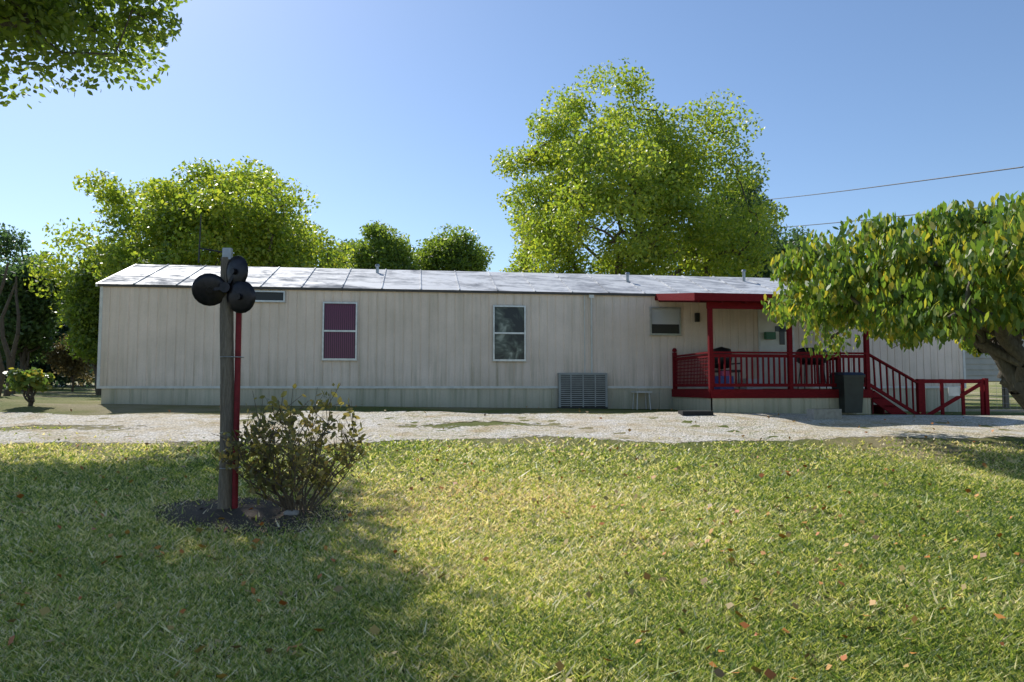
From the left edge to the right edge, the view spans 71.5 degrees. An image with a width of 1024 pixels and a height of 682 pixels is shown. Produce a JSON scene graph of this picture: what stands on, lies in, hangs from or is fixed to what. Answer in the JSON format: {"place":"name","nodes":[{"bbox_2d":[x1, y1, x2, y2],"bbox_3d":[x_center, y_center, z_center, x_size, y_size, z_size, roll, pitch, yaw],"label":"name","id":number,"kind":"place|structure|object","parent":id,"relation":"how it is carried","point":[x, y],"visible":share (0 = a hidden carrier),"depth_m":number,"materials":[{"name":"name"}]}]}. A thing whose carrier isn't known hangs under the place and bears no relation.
{"place":"outdoors","nodes":[
{"label":"outdoors","id":0,"kind":"place"},
{"bbox_2d":[59,290,90,386],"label":"cedar","id":1,"kind":"object","parent":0,"point":[64,380],"depth_m":43.79,"materials":[{"name":"green plant"}]},
{"bbox_2d":[0,0,187,108],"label":"tree","id":2,"kind":"object","parent":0,"point":[56,23],"depth_m":15.00,"materials":[{"name":"green plant"}]},
{"bbox_2d":[0,426,1023,681],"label":"lawn grass","id":3,"kind":"structure","parent":0,"point":[498,608],"depth_m":5.18,"materials":[{"name":"green plant"}]},
{"bbox_2d":[0,379,1023,681],"bbox_3d":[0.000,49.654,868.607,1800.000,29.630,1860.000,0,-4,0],"label":"ground","id":4,"kind":"structure","parent":0,"point":[84,401],"depth_m":10.46,"materials":[{"name":"green plant"}]},
{"bbox_2d":[0,263,19,396],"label":"bare trunks","id":5,"kind":"object","parent":4,"relation":"on","point":[10,359],"visible":0.84,"depth_m":21.97,"materials":[{"name":"brown plant"}]},
{"bbox_2d":[0,223,43,364],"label":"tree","id":6,"kind":"object","parent":4,"relation":"on","point":[9,238],"depth_m":36.40,"materials":[{"name":"green plant"}]},
{"bbox_2d":[3,367,54,405],"bbox_3d":[-9.539,1.095,14.045,0.805,1.182,0.941,0,-4,0],"label":"plant","id":7,"kind":"object","parent":4,"relation":"on","point":[18,380],"depth_m":13.88,"materials":[{"name":"green plant"}]},
{"bbox_2d":[0,252,67,391],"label":"tree","id":8,"kind":"object","parent":4,"relation":"on","point":[38,325],"depth_m":29.66,"materials":[{"name":"green plant"}]},
{"bbox_2d":[1,273,94,388],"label":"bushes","id":9,"kind":"object","parent":4,"relation":"on","point":[64,330],"depth_m":35.15,"materials":[{"name":"green plant"}]},
{"bbox_2d":[40,334,94,391],"bbox_3d":[-19.172,1.101,31.067,2.281,3.026,2.282,0,-4,0],"label":"dull shrub","id":10,"kind":"object","parent":4,"relation":"on","point":[60,357],"depth_m":30.59,"materials":[{"name":"plant"}]},
{"bbox_2d":[57,251,112,394],"bbox_3d":[-15.836,-0.493,27.077,2.724,5.926,2.814,0,-4,0],"label":"tree","id":11,"kind":"object","parent":4,"relation":"on","point":[81,319],"depth_m":26.40,"materials":[{"name":"green plant"}]},
{"bbox_2d":[22,155,356,327],"bbox_3d":[-12.909,-2.826,29.452,12.840,10.937,11.510,0,-4,0],"label":"tree","id":12,"kind":"object","parent":4,"relation":"on","point":[297,243],"depth_m":27.23,"materials":[{"name":"green plant"}]},
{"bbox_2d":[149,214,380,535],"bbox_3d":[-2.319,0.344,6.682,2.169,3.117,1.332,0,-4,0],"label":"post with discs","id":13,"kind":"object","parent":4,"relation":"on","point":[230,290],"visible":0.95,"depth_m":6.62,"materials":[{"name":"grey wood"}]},
{"bbox_2d":[207,383,375,514],"bbox_3d":[-2.033,1.018,6.534,1.517,1.272,1.485,0,-4,0],"label":"shrub","id":14,"kind":"object","parent":4,"relation":"on","point":[282,415],"depth_m":6.49,"materials":[{"name":"green plant"}]},
{"bbox_2d":[318,238,356,266],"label":"tree","id":15,"kind":"object","parent":4,"relation":"on","point":[341,251],"visible":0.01,"depth_m":53.40,"materials":[{"name":"green plant"}]},
{"bbox_2d":[338,220,424,388],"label":"tree","id":16,"kind":"object","parent":4,"relation":"on","point":[384,249],"depth_m":45.03,"materials":[{"name":"green plant"}]},
{"bbox_2d":[409,223,495,388],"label":"tree","id":17,"kind":"object","parent":4,"relation":"on","point":[456,252],"depth_m":48.71,"materials":[{"name":"green plant"}]},
{"bbox_2d":[0,404,1023,681],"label":"fallen leaves","id":18,"kind":"object","parent":4,"relation":"on","point":[768,672],"visible":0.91,"depth_m":5.31,"materials":[{"name":"brown plant"}]},
{"bbox_2d":[95,264,966,411],"bbox_3d":[1.056,0.269,19.382,21.460,4.524,4.502,1,-4,-8],"label":"mobile home","id":19,"kind":"object","parent":4,"relation":"on","point":[508,340],"visible":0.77,"depth_m":16.98,"materials":[{"name":"beige metal"}]},
{"bbox_2d":[558,373,607,408],"bbox_3d":[1.572,1.258,18.194,1.200,0.920,2.169,1,-4,-8],"label":"ac condenser","id":20,"kind":"object","parent":4,"relation":"on","point":[583,390],"visible":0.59,"depth_m":17.14,"materials":[{"name":"grey metal"}]},
{"bbox_2d":[490,57,788,277],"bbox_3d":[5.633,-5.106,33.083,13.582,16.366,15.654,0,-4,0],"label":"tree","id":21,"kind":"object","parent":4,"relation":"on","point":[663,198],"depth_m":30.22,"materials":[{"name":"green plant"}]},
{"bbox_2d":[689,161,787,277],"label":"tree","id":22,"kind":"object","parent":4,"relation":"on","point":[766,274],"depth_m":40.49,"materials":[{"name":"green plant"}]},
{"bbox_2d":[776,226,826,273],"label":"tree","id":23,"kind":"object","parent":4,"relation":"on","point":[794,241],"visible":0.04,"depth_m":45.91,"materials":[{"name":"green plant"}]},
{"bbox_2d":[655,293,989,414],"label":"porch deck","id":24,"kind":"structure","parent":4,"relation":"on","point":[791,399],"depth_m":15.65,"materials":[{"name":"red wood"}]},
{"bbox_2d":[713,347,827,388],"bbox_3d":[6.223,0.627,16.967,3.103,1.042,1.546,0,-4,0],"label":"porch furniture","id":25,"kind":"object","parent":24,"relation":"on","point":[738,371],"visible":0.44,"depth_m":16.95,"materials":[{"name":"red wood"}]},
{"bbox_2d":[761,190,1023,409],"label":"tree","id":26,"kind":"object","parent":4,"relation":"on","point":[917,316],"depth_m":9.85,"materials":[{"name":"green plant"}]},
{"bbox_2d":[965,339,1023,407],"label":"shed on posts","id":27,"kind":"structure","parent":4,"relation":"on","point":[982,366],"depth_m":23.92,"materials":[{"name":"beige metal"}]},
{"bbox_2d":[989,367,1017,410],"bbox_3d":[16.948,1.343,16.256,12.115,1.643,0.044,0,-4,-1],"label":"wire fence","id":28,"kind":"object","parent":4,"relation":"on","point":[996,395],"visible":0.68,"depth_m":16.20,"materials":[{"name":"grey metal"}]},
{"bbox_2d":[0,411,1023,445],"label":"gravel driveway","id":29,"kind":"structure","parent":0,"point":[668,427],"depth_m":12.21,"materials":[{"name":"grey gravel"}]},
{"bbox_2d":[631,391,841,419],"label":"yard oddments","id":30,"kind":"object","parent":29,"relation":"on","point":[816,414],"visible":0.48,"depth_m":13.88,"materials":[{"name":"concrete"}]},
{"bbox_2d":[829,372,864,412],"bbox_3d":[7.393,1.149,15.706,0.528,0.932,0.721,0,-4,0],"label":"wheelie bin","id":31,"kind":"object","parent":29,"relation":"on","point":[850,386],"visible":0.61,"depth_m":15.42,"materials":[{"name":"plastic"}]},
{"bbox_2d":[0,0,1023,274],"label":"sky","id":32,"kind":"structure","parent":0,"point":[395,113],"materials":[{"name":"blue"}]},
{"bbox_2d":[695,166,1023,348],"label":"power lines","id":33,"kind":"object","parent":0,"point":[896,184],"visible":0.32,"depth_m":40.05,"materials":[{"name":"black metal"}]}
]}

